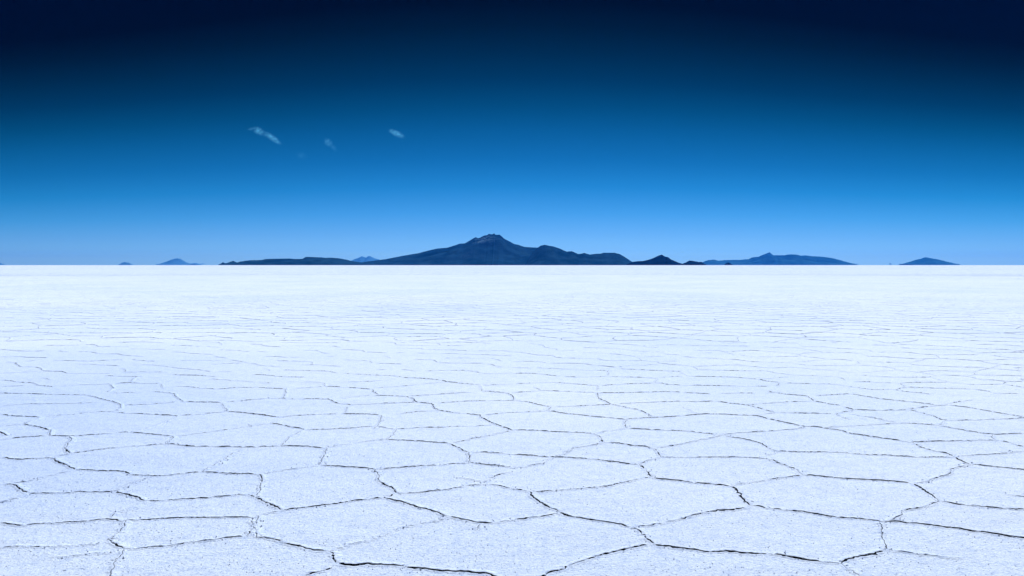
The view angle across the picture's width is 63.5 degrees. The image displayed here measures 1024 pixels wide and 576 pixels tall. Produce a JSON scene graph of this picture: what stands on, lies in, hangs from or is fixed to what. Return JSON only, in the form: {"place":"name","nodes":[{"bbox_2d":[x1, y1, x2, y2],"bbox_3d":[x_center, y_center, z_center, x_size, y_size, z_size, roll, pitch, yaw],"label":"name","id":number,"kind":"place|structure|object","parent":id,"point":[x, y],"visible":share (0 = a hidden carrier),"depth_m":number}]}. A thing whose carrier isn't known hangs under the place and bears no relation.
{"place":"outdoors","nodes":[
{"label":"outdoors","id":0,"kind":"place"},
{"bbox_2d":[156,258,201,264],"bbox_3d":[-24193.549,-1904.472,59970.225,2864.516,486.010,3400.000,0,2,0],"label":"distant mountain","id":1,"kind":"structure","parent":0,"point":[176,261],"depth_m":59331.41},
{"bbox_2d":[219,257,375,264],"bbox_3d":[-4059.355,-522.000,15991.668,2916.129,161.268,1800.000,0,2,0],"label":"mountain ridge","id":2,"kind":"structure","parent":0,"point":[317,261],"depth_m":15655.41},
{"bbox_2d":[351,256,378,261],"bbox_3d":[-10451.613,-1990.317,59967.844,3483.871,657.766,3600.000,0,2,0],"label":"distant peak","id":3,"kind":"structure","parent":0,"point":[364,259],"depth_m":59549.36},
{"bbox_2d":[364,234,536,264],"bbox_3d":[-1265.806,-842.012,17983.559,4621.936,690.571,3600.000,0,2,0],"label":"volcano","id":4,"kind":"structure","parent":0,"point":[491,249],"depth_m":17259.68},
{"bbox_2d":[0,265,1023,575],"bbox_3d":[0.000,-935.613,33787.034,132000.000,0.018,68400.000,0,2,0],"label":"salt flat","id":5,"kind":"structure","parent":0,"point":[510,419],"depth_m":9.04},
{"bbox_2d":[0,0,1023,264],"label":"sky","id":6,"kind":"structure","parent":0,"point":[135,132]},
{"bbox_2d":[525,245,631,264],"bbox_3d":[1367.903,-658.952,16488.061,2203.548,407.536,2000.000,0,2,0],"label":"mountain shoulder","id":7,"kind":"object","parent":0,"point":[545,255],"visible":0.88,"depth_m":16111.58},
{"bbox_2d":[627,255,681,264],"bbox_3d":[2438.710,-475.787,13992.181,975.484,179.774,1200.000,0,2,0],"label":"pointed hill","id":8,"kind":"structure","parent":0,"point":[660,260],"depth_m":13780.32},
{"bbox_2d":[681,261,705,264],"bbox_3d":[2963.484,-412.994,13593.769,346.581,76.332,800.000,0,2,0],"label":"hill","id":9,"kind":"structure","parent":0,"point":[693,263],"depth_m":13442.76},
{"bbox_2d":[703,252,856,264],"bbox_3d":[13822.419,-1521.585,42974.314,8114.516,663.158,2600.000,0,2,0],"label":"island ridge","id":10,"kind":"structure","parent":0,"point":[769,258],"depth_m":42512.66},
{"bbox_2d":[899,257,959,264],"bbox_3d":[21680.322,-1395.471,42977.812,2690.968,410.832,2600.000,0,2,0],"label":"island","id":11,"kind":"structure","parent":0,"point":[926,261],"depth_m":42476.02}
]}

